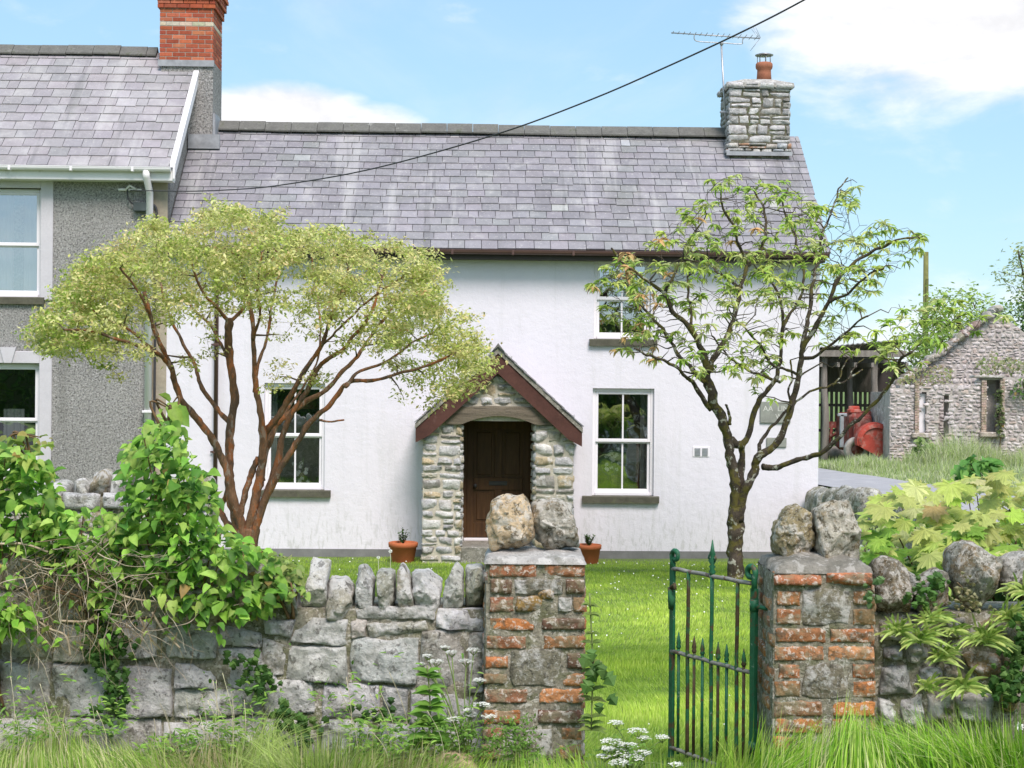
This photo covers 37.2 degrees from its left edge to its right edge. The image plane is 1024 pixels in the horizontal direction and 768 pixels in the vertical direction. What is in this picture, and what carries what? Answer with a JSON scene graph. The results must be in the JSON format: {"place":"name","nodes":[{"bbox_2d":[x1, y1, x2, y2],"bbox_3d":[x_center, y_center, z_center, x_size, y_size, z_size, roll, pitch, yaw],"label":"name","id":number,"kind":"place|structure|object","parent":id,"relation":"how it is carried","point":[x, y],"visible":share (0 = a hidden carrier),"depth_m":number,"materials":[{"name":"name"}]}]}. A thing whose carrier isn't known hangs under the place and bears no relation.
{"place":"outdoors","nodes":[
{"label":"outdoors","id":0,"kind":"place"},
{"bbox_2d":[0,699,541,767],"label":"verge grass","id":1,"kind":"structure","parent":0,"point":[41,758],"depth_m":6.70,"materials":[{"name":"plant"}]},
{"bbox_2d":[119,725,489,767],"bbox_3d":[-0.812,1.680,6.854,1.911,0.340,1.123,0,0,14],"label":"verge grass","id":2,"kind":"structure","parent":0,"point":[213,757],"depth_m":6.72,"materials":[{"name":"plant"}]},
{"bbox_2d":[279,556,483,596],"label":"lawn grass","id":3,"kind":"structure","parent":0,"point":[375,567],"depth_m":23.07,"materials":[{"name":"plant"}]},
{"bbox_2d":[0,0,1023,371],"label":"sky","id":4,"kind":"structure","parent":0,"point":[919,104],"materials":[{"name":"blue"}]},
{"bbox_2d":[120,392,1023,767],"bbox_3d":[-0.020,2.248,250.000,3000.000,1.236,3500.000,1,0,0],"label":"ground","id":5,"kind":"structure","parent":0,"point":[354,562],"depth_m":20.22,"materials":[{"name":"plant"}]},
{"bbox_2d":[0,468,218,556],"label":"boundary wall","id":6,"kind":"structure","parent":5,"relation":"on","point":[101,488],"depth_m":13.04,"materials":[{"name":"stone"}]},
{"bbox_2d":[0,0,228,482],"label":"terraced house","id":7,"kind":"structure","parent":5,"relation":"on","point":[87,132],"depth_m":24.82,"materials":[{"name":"stone"}]},
{"bbox_2d":[3,409,23,451],"bbox_3d":[-8.252,0.935,25.175,0.341,1.048,0.065,1,0,0],"label":"net curtain","id":8,"kind":"object","parent":7,"relation":"hanging from","point":[9,428],"visible":0.37,"depth_m":25.17,"materials":[{"name":"fabric"}]},
{"bbox_2d":[0,195,36,290],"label":"net curtain","id":9,"kind":"object","parent":7,"relation":"hanging from","point":[7,254],"depth_m":25.15,"materials":[{"name":"fabric"}]},
{"bbox_2d":[13,195,23,290],"bbox_3d":[-8.148,-2.306,25.103,0.157,1.772,0.025,1,0,0],"label":"patterned curtain","id":10,"kind":"object","parent":7,"relation":"hanging from","point":[18,236],"visible":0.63,"depth_m":25.10,"materials":[{"name":"fabric"}]},
{"bbox_2d":[0,347,51,476],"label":"window","id":11,"kind":"structure","parent":7,"relation":"in","point":[26,385],"depth_m":24.87,"materials":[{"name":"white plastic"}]},
{"bbox_2d":[0,181,53,304],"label":"window","id":12,"kind":"structure","parent":7,"relation":"in","point":[45,195],"depth_m":24.75,"materials":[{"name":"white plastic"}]},
{"bbox_2d":[118,184,141,190],"bbox_3d":[-6.227,-3.190,24.754,0.380,0.114,0.118,0,0,-2],"label":"cable bracket","id":13,"kind":"object","parent":7,"relation":"attached to","point":[127,187],"visible":0.9,"depth_m":24.75,"materials":[{"name":"white plastic"}]},
{"bbox_2d":[130,0,804,191],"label":"overhead cable","id":14,"kind":"object","parent":13,"relation":"attached to","point":[797,3],"visible":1,"depth_m":16.82,"materials":[{"name":"rubber"}]},
{"bbox_2d":[133,202,145,211],"bbox_3d":[-6.034,-2.883,24.759,0.253,0.150,0.125,1,0,0],"label":"junction box","id":15,"kind":"object","parent":7,"relation":"attached to","point":[139,206],"visible":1,"depth_m":24.70,"materials":[{"name":"grey plastic"}]},
{"bbox_2d":[127,189,157,471],"bbox_3d":[-6.042,-0.260,24.748,0.503,5.814,0.073,0,0,-9],"label":"wall cable","id":16,"kind":"object","parent":7,"relation":"attached to","point":[154,377],"depth_m":24.76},
{"bbox_2d":[10,672,468,767],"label":"dry stalks","id":17,"kind":"object","parent":5,"relation":"on","point":[216,703],"visible":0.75,"depth_m":6.89,"materials":[{"name":"plant"}]},
{"bbox_2d":[0,643,483,767],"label":"meadow weeds","id":18,"kind":"object","parent":5,"relation":"on","point":[361,721],"visible":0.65,"depth_m":6.98,"materials":[{"name":"green plant"}]},
{"bbox_2d":[0,544,484,764],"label":"dry stone wall","id":19,"kind":"structure","parent":5,"relation":"on","point":[340,623],"depth_m":7.39,"materials":[{"name":"stone"}]},
{"bbox_2d":[0,596,37,708],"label":"climbing shrub","id":20,"kind":"object","parent":19,"relation":"on","point":[9,614],"visible":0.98,"depth_m":7.13,"materials":[{"name":"green plant"}]},
{"bbox_2d":[0,442,66,561],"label":"climbing shrub","id":21,"kind":"object","parent":19,"relation":"on","point":[30,468],"visible":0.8,"depth_m":7.33,"materials":[{"name":"green plant"}]},
{"bbox_2d":[0,428,54,474],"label":"sapling shoot","id":22,"kind":"object","parent":21,"relation":"attached to","point":[22,436],"visible":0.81,"depth_m":7.51,"materials":[{"name":"green plant"}]},
{"bbox_2d":[20,506,142,632],"bbox_3d":[-2.102,1.081,7.371,0.661,1.010,0.481,1,0,0],"label":"climbing shrub","id":23,"kind":"object","parent":19,"relation":"on","point":[69,523],"visible":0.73,"depth_m":7.27,"materials":[{"name":"green plant"}]},
{"bbox_2d":[80,607,130,736],"bbox_3d":[-1.948,1.382,7.287,0.254,0.634,0.084,1,0,0],"label":"ivy","id":24,"kind":"object","parent":19,"relation":"attached to","point":[113,690],"visible":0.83,"depth_m":7.28,"materials":[{"name":"green plant"}]},
{"bbox_2d":[77,621,141,673],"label":"ivy","id":25,"kind":"object","parent":19,"relation":"attached to","point":[95,656],"visible":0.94,"depth_m":7.28,"materials":[{"name":"green plant"}]},
{"bbox_2d":[0,546,225,655],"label":"wall weeds","id":26,"kind":"object","parent":19,"relation":"on","point":[147,605],"depth_m":7.20,"materials":[{"name":"green plant"}]},
{"bbox_2d":[0,509,262,682],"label":"dead creeper","id":27,"kind":"object","parent":19,"relation":"attached to","point":[101,583],"visible":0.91,"depth_m":7.23,"materials":[{"name":"brown plant"}]},
{"bbox_2d":[112,414,295,628],"bbox_3d":[-1.520,0.869,7.422,0.956,1.441,0.673,1,0,0],"label":"climbing shrub","id":28,"kind":"object","parent":19,"relation":"on","point":[190,502],"visible":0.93,"depth_m":7.23,"materials":[{"name":"green plant"}]},
{"bbox_2d":[149,392,188,432],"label":"sapling shoot","id":29,"kind":"object","parent":28,"relation":"attached to","point":[176,410],"visible":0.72,"depth_m":7.44,"materials":[{"name":"green plant"}]},
{"bbox_2d":[222,649,282,702],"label":"ivy","id":30,"kind":"object","parent":19,"relation":"attached to","point":[266,674],"visible":0.98,"depth_m":7.28,"materials":[{"name":"green plant"}]},
{"bbox_2d":[253,551,307,617],"bbox_3d":[-1.152,1.202,7.524,0.275,0.782,0.534,0,0,-10],"label":"climbing shrub","id":31,"kind":"object","parent":19,"relation":"on","point":[296,576],"visible":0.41,"depth_m":7.36,"materials":[{"name":"green plant"}]},
{"bbox_2d":[275,582,310,619],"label":"leafy seedling","id":32,"kind":"object","parent":19,"relation":"on","point":[300,589],"visible":0.77,"depth_m":7.32,"materials":[{"name":"green plant"}]},
{"bbox_2d":[347,697,396,723],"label":"ivy","id":33,"kind":"object","parent":19,"relation":"attached to","point":[384,711],"visible":0.81,"depth_m":7.28,"materials":[{"name":"green plant"}]},
{"bbox_2d":[11,193,507,556],"bbox_3d":[-2.719,0.105,16.045,5.355,4.380,4.276,1,0,0],"label":"paperbark maple","id":34,"kind":"object","parent":5,"relation":"on","point":[79,299],"visible":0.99,"depth_m":15.40,"materials":[{"name":"green plant"}]},
{"bbox_2d":[269,696,328,751],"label":"ivy","id":35,"kind":"object","parent":5,"relation":"on","point":[301,719],"visible":0.79,"depth_m":7.26,"materials":[{"name":"green plant"}]},
{"bbox_2d":[388,526,417,562],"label":"potted plant","id":36,"kind":"object","parent":5,"relation":"on","point":[403,549],"visible":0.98,"depth_m":24.04,"materials":[{"name":"orange plant"}]},
{"bbox_2d":[404,665,450,749],"bbox_3d":[-0.391,1.500,7.009,0.243,0.409,0.103,1,0,0],"label":"leafy weed","id":37,"kind":"object","parent":5,"relation":"on","point":[436,704],"visible":0.85,"depth_m":7.01,"materials":[{"name":"green plant"}]},
{"bbox_2d":[435,749,478,767],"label":"stone","id":38,"kind":"object","parent":5,"relation":"on","point":[457,753],"visible":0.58,"depth_m":6.89,"materials":[{"name":"stone"}]},
{"bbox_2d":[418,645,520,763],"bbox_3d":[-0.201,1.495,7.033,0.490,0.510,0.404,1,0,0],"label":"cow parsley","id":39,"kind":"object","parent":5,"relation":"on","point":[467,748],"visible":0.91,"depth_m":6.99,"materials":[{"name":"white plant"}]},
{"bbox_2d":[164,53,830,563],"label":"cottage","id":40,"kind":"structure","parent":5,"relation":"on","point":[528,227],"depth_m":25.08,"materials":[{"name":"white paint"}]},
{"bbox_2d":[271,389,277,468],"bbox_3d":[-3.960,0.858,25.243,0.120,1.749,0.041,1,0,0],"label":"side curtain","id":41,"kind":"object","parent":40,"relation":"hanging from","point":[274,398],"depth_m":25.24,"materials":[{"name":"fabric"}]},
{"bbox_2d":[261,383,330,497],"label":"window","id":42,"kind":"structure","parent":40,"relation":"in","point":[312,447],"depth_m":28.27,"materials":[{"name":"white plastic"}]},
{"bbox_2d":[292,457,308,482],"bbox_3d":[-3.498,1.443,25.189,0.296,0.459,0.124,0,0,-2],"label":"potted orchid","id":43,"kind":"object","parent":40,"relation":"on","point":[301,476],"visible":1,"depth_m":25.15,"materials":[{"name":"green plant"}]},
{"bbox_2d":[301,397,318,408],"bbox_3d":[-3.434,0.128,25.698,0.380,0.580,0.380,0,0,-2],"label":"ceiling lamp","id":44,"kind":"object","parent":40,"relation":"hanging from","point":[313,404],"visible":0.41,"depth_m":25.56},
{"bbox_2d":[466,422,529,536],"bbox_3d":[-0.232,1.577,25.075,1.038,1.909,0.118,0,0,-2],"label":"door","id":45,"kind":"structure","parent":40,"relation":"in","point":[499,450],"depth_m":25.09,"materials":[{"name":"brown wood"}]},
{"bbox_2d":[604,447,620,486],"bbox_3d":[1.671,1.386,25.341,0.280,0.670,0.124,0,0,-2],"label":"potted orchid","id":46,"kind":"object","parent":40,"relation":"on","point":[614,476],"visible":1,"depth_m":25.31,"materials":[{"name":"green plant"}]},
{"bbox_2d":[582,388,658,503],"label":"window","id":47,"kind":"structure","parent":40,"relation":"in","point":[616,411],"depth_m":28.45,"materials":[{"name":"white plastic"}]},
{"bbox_2d":[589,261,657,345],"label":"window","id":48,"kind":"structure","parent":40,"relation":"in","point":[606,332],"depth_m":25.18,"materials":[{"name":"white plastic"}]},
{"bbox_2d":[640,395,647,488],"bbox_3d":[2.216,0.963,25.426,0.150,1.774,0.041,1,0,0],"label":"side curtain","id":49,"kind":"object","parent":40,"relation":"hanging from","point":[643,435],"depth_m":25.43,"materials":[{"name":"fabric"}]},
{"bbox_2d":[693,446,709,456],"bbox_3d":[3.122,1.115,25.081,0.278,0.172,0.021,0,0,-2],"label":"wall vent","id":50,"kind":"object","parent":40,"relation":"attached to","point":[701,451],"depth_m":25.08,"materials":[{"name":"white plastic"}]},
{"bbox_2d":[671,26,760,119],"bbox_3d":[3.614,-5.522,27.007,1.590,1.660,0.380,0,0,-2],"label":"television aerial","id":51,"kind":"object","parent":40,"relation":"attached to","point":[721,44],"visible":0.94,"depth_m":27.00,"materials":[{"name":"metal"}]},
{"bbox_2d":[760,401,790,422],"bbox_3d":[4.350,0.469,25.109,0.505,0.357,0.039,0,0,-2],"label":"name plaque","id":52,"kind":"object","parent":40,"relation":"attached to","point":[772,413],"visible":0.72,"depth_m":25.09,"materials":[{"name":"stone"}]},
{"bbox_2d":[766,438,786,446],"bbox_3d":[4.370,0.965,25.114,0.332,0.159,0.029,0,0,-2],"label":"stone plaque","id":53,"kind":"object","parent":40,"relation":"attached to","point":[769,441],"visible":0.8,"depth_m":25.10,"materials":[{"name":"stone"}]},
{"bbox_2d":[479,712,574,767],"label":"cow parsley","id":54,"kind":"object","parent":5,"relation":"on","point":[524,744],"visible":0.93,"depth_m":6.91,"materials":[{"name":"green plant"}]},
{"bbox_2d":[481,546,586,767],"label":"gate pillar","id":55,"kind":"structure","parent":5,"relation":"on","point":[534,621],"depth_m":7.20,"materials":[{"name":"brick"}]},
{"bbox_2d":[485,493,534,550],"bbox_3d":[-0.008,0.673,7.405,0.246,0.280,0.205,1,0,0],"label":"boulder","id":56,"kind":"object","parent":55,"relation":"on","point":[509,521],"visible":1,"depth_m":7.35,"materials":[{"name":"stone"}]},
{"bbox_2d":[531,498,579,549],"bbox_3d":[0.211,0.696,7.486,0.252,0.274,0.244,1,0,0],"label":"boulder","id":57,"kind":"object","parent":55,"relation":"on","point":[555,527],"visible":0.98,"depth_m":7.41,"materials":[{"name":"stone"}]},
{"bbox_2d":[578,649,617,713],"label":"ivy","id":58,"kind":"object","parent":55,"relation":"attached to","point":[596,670],"visible":1,"depth_m":6.96,"materials":[{"name":"green plant"}]},
{"bbox_2d":[578,534,601,563],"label":"potted plant","id":59,"kind":"object","parent":5,"relation":"on","point":[590,551],"visible":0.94,"depth_m":24.14,"materials":[{"name":"orange plant"}]},
{"bbox_2d":[578,593,606,733],"bbox_3d":[0.375,1.289,7.018,0.142,0.649,0.078,1,0,0],"label":"leafy weed","id":60,"kind":"object","parent":5,"relation":"on","point":[591,698],"visible":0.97,"depth_m":7.02,"materials":[{"name":"green plant"}]},
{"bbox_2d":[585,720,682,767],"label":"cow parsley","id":61,"kind":"object","parent":5,"relation":"on","point":[618,753],"visible":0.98,"depth_m":6.70,"materials":[{"name":"white plant"}]},
{"bbox_2d":[707,577,757,586],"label":"tree foot grass","id":62,"kind":"object","parent":5,"relation":"on","point":[720,582],"visible":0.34,"depth_m":19.87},
{"bbox_2d":[583,174,1015,578],"bbox_3d":[3.635,-0.132,19.945,5.450,5.504,3.645,1,0,0],"label":"mossy tree","id":63,"kind":"object","parent":5,"relation":"on","point":[740,486],"visible":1,"depth_m":19.62,"materials":[{"name":"green plant"}]},
{"bbox_2d":[757,549,875,759],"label":"gate pillar","id":64,"kind":"structure","parent":5,"relation":"on","point":[816,635],"depth_m":6.82,"materials":[{"name":"brick"}]},
{"bbox_2d":[668,540,766,766],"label":"garden gate","id":65,"kind":"structure","parent":64,"relation":"attached to","point":[755,607],"depth_m":7.34,"materials":[{"name":"metal"}]},
{"bbox_2d":[770,503,815,555],"bbox_3d":[1.307,0.690,7.076,0.197,0.268,0.255,1,0,0],"label":"boulder","id":66,"kind":"object","parent":64,"relation":"on","point":[792,530],"visible":0.98,"depth_m":6.99,"materials":[{"name":"stone"}]},
{"bbox_2d":[811,499,861,559],"bbox_3d":[1.500,0.686,7.029,0.226,0.315,0.280,1,0,0],"label":"boulder","id":67,"kind":"object","parent":64,"relation":"on","point":[837,529],"visible":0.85,"depth_m":6.94,"materials":[{"name":"stone"}]},
{"bbox_2d":[863,576,884,608],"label":"ivy","id":68,"kind":"object","parent":64,"relation":"attached to","point":[878,580],"visible":1,"depth_m":6.75,"materials":[{"name":"green plant"}]},
{"bbox_2d":[828,422,845,457],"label":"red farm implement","id":69,"kind":"object","parent":5,"relation":"on","point":[834,451],"visible":0.31,"depth_m":50.91,"materials":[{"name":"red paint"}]},
{"bbox_2d":[836,406,882,458],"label":"old tractor","id":70,"kind":"object","parent":5,"relation":"on","point":[864,435],"visible":0.69,"depth_m":47.48,"materials":[{"name":"red paint"}]},
{"bbox_2d":[818,338,908,459],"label":"open shed","id":71,"kind":"structure","parent":5,"relation":"on","point":[870,377],"depth_m":51.52,"materials":[{"name":"wood"}]},
{"bbox_2d":[805,485,950,600],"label":"boundary wall","id":72,"kind":"structure","parent":5,"relation":"on","point":[857,498],"depth_m":19.75,"materials":[{"name":"stone"}]},
{"bbox_2d":[859,526,910,555],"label":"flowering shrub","id":73,"kind":"object","parent":5,"relation":"on","point":[862,546],"visible":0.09,"depth_m":10.66,"materials":[{"name":"green plant"}]},
{"bbox_2d":[886,314,957,382],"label":"tree","id":74,"kind":"object","parent":5,"relation":"on","point":[908,348],"visible":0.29,"depth_m":52.87,"materials":[{"name":"green plant"}]},
{"bbox_2d":[922,252,928,355],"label":"utility pole","id":75,"kind":"object","parent":5,"relation":"on","point":[926,270],"visible":0.28,"depth_m":59.91,"materials":[{"name":"brown wood"}]},
{"bbox_2d":[910,437,948,458],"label":"tall weeds","id":76,"kind":"object","parent":5,"relation":"on","point":[918,440],"visible":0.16,"depth_m":44.83,"materials":[{"name":"green plant"}]},
{"bbox_2d":[855,469,1023,600],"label":"maple shrub","id":77,"kind":"object","parent":5,"relation":"on","point":[955,522],"visible":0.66,"depth_m":8.81,"materials":[{"name":"green plant"}]},
{"bbox_2d":[864,547,1019,600],"bbox_3d":[3.105,1.503,9.677,1.952,0.963,1.069,1,0,0],"label":"garden shrub","id":78,"kind":"object","parent":5,"relation":"on","point":[999,597],"depth_m":9.30,"materials":[{"name":"green plant"}]},
{"bbox_2d":[869,539,1023,744],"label":"dry stone wall","id":79,"kind":"structure","parent":5,"relation":"on","point":[896,673],"depth_m":7.00,"materials":[{"name":"stone"}]},
{"bbox_2d":[874,613,925,641],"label":"fern tuft","id":80,"kind":"object","parent":79,"relation":"attached to","point":[894,626],"visible":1,"depth_m":6.89,"materials":[{"name":"green plant"}]},
{"bbox_2d":[902,570,950,609],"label":"ivy","id":81,"kind":"object","parent":79,"relation":"attached to","point":[936,580],"visible":1,"depth_m":6.89,"materials":[{"name":"green plant"}]},
{"bbox_2d":[898,613,954,653],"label":"fern tuft","id":82,"kind":"object","parent":79,"relation":"attached to","point":[930,638],"visible":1,"depth_m":6.89,"materials":[{"name":"green plant"}]},
{"bbox_2d":[914,671,949,694],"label":"fern tuft","id":83,"kind":"object","parent":79,"relation":"attached to","point":[928,685],"visible":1,"depth_m":6.91,"materials":[{"name":"green plant"}]},
{"bbox_2d":[910,602,960,627],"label":"fern tuft","id":84,"kind":"object","parent":79,"relation":"attached to","point":[935,617],"visible":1,"depth_m":6.89,"materials":[{"name":"green plant"}]},
{"bbox_2d":[925,640,964,668],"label":"fern tuft","id":85,"kind":"object","parent":79,"relation":"attached to","point":[950,657],"visible":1,"depth_m":6.90,"materials":[{"name":"green plant"}]},
{"bbox_2d":[936,622,973,639],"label":"fern tuft","id":86,"kind":"object","parent":79,"relation":"attached to","point":[960,629],"visible":1,"depth_m":6.90,"materials":[{"name":"green plant"}]},
{"bbox_2d":[936,664,991,700],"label":"fern tuft","id":87,"kind":"object","parent":79,"relation":"attached to","point":[960,684],"visible":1,"depth_m":6.88,"materials":[{"name":"green plant"}]},
{"bbox_2d":[934,571,996,628],"bbox_3d":[2.048,0.977,6.867,0.294,0.258,0.074,1,0,0],"label":"ivy","id":88,"kind":"object","parent":79,"relation":"attached to","point":[967,591],"visible":1,"depth_m":6.86,"materials":[{"name":"green plant"}]},
{"bbox_2d":[955,608,1017,652],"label":"fern tuft","id":89,"kind":"object","parent":79,"relation":"attached to","point":[982,635],"visible":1,"depth_m":6.88,"materials":[{"name":"green plant"}]},
{"bbox_2d":[980,604,1023,708],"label":"ivy","id":90,"kind":"object","parent":79,"relation":"attached to","point":[1012,686],"visible":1,"depth_m":6.85,"materials":[{"name":"green plant"}]},
{"bbox_2d":[984,594,1023,630],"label":"fern tuft","id":91,"kind":"object","parent":79,"relation":"attached to","point":[1007,615],"visible":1,"depth_m":6.89,"materials":[{"name":"green plant"}]},
{"bbox_2d":[996,570,1023,600],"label":"fern tuft","id":92,"kind":"object","parent":79,"relation":"attached to","point":[1018,591],"visible":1,"depth_m":6.90,"materials":[{"name":"green plant"}]},
{"bbox_2d":[870,305,1023,460],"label":"ruined barn","id":93,"kind":"structure","parent":5,"relation":"on","point":[906,413],"depth_m":46.06,"materials":[{"name":"stone"}]},
{"bbox_2d":[897,365,953,387],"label":"ruin moss","id":94,"kind":"object","parent":93,"relation":"on","point":[926,374],"visible":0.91,"depth_m":46.86,"materials":[{"name":"green plant"}]},
{"bbox_2d":[974,351,1023,376],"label":"ruin plants","id":95,"kind":"object","parent":93,"relation":"on","point":[998,365],"visible":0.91,"depth_m":46.72,"materials":[{"name":"green plant"}]},
{"bbox_2d":[993,385,1005,448],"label":"ruin creeper","id":96,"kind":"object","parent":93,"relation":"attached to","point":[999,421],"visible":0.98,"depth_m":45.87,"materials":[{"name":"green plant"}]},
{"bbox_2d":[1010,378,1023,399],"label":"ruin ivy","id":97,"kind":"object","parent":93,"relation":"attached to","point":[1015,393],"visible":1,"depth_m":45.85,"materials":[{"name":"green plant"}]},
{"bbox_2d":[889,281,1023,361],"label":"tree","id":98,"kind":"object","parent":5,"relation":"on","point":[971,298],"visible":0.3,"depth_m":54.67,"materials":[{"name":"green plant"}]},
{"bbox_2d":[950,454,1004,480],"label":"dock plant","id":99,"kind":"object","parent":5,"relation":"on","point":[969,466],"visible":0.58,"depth_m":37.61,"materials":[{"name":"green plant"}]},
{"bbox_2d":[983,238,1023,317],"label":"tree","id":100,"kind":"object","parent":5,"relation":"on","point":[1019,257],"visible":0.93,"depth_m":61.59,"materials":[{"name":"green plant"}]},
{"bbox_2d":[998,291,1023,331],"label":"tree","id":101,"kind":"object","parent":5,"relation":"on","point":[1018,315],"visible":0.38,"depth_m":57.36,"materials":[{"name":"green plant"}]},
{"bbox_2d":[441,737,777,767],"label":"verge grass","id":102,"kind":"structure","parent":0,"point":[578,764],"depth_m":6.91,"materials":[{"name":"plant"}]},
{"bbox_2d":[583,641,749,761],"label":"lawn grass","id":103,"kind":"structure","parent":0,"point":[647,662],"depth_m":9.78,"materials":[{"name":"plant"}]},
{"bbox_2d":[584,560,757,645],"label":"lawn grass","id":104,"kind":"structure","parent":0,"point":[659,613],"depth_m":16.78,"materials":[{"name":"plant"}]},
{"bbox_2d":[710,733,760,767],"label":"verge grass","id":105,"kind":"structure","parent":0,"point":[730,754],"depth_m":6.96,"materials":[{"name":"plant"}]},
{"bbox_2d":[737,691,1023,767],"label":"verge grass","id":106,"kind":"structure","parent":0,"point":[854,748],"depth_m":6.46,"materials":[{"name":"plant"}]},
{"bbox_2d":[818,425,1023,471],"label":"lane verge grass","id":107,"kind":"structure","parent":0,"point":[956,452],"depth_m":43.62,"materials":[{"name":"plant"}]},
{"bbox_2d":[818,468,1023,524],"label":"lane","id":108,"kind":"structure","parent":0,"point":[831,478],"depth_m":37.70,"materials":[{"name":"asphalt"}]},
{"bbox_2d":[824,454,1023,495],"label":"lane verge grass","id":109,"kind":"structure","parent":0,"point":[937,473],"depth_m":40.70,"materials":[{"name":"plant"}]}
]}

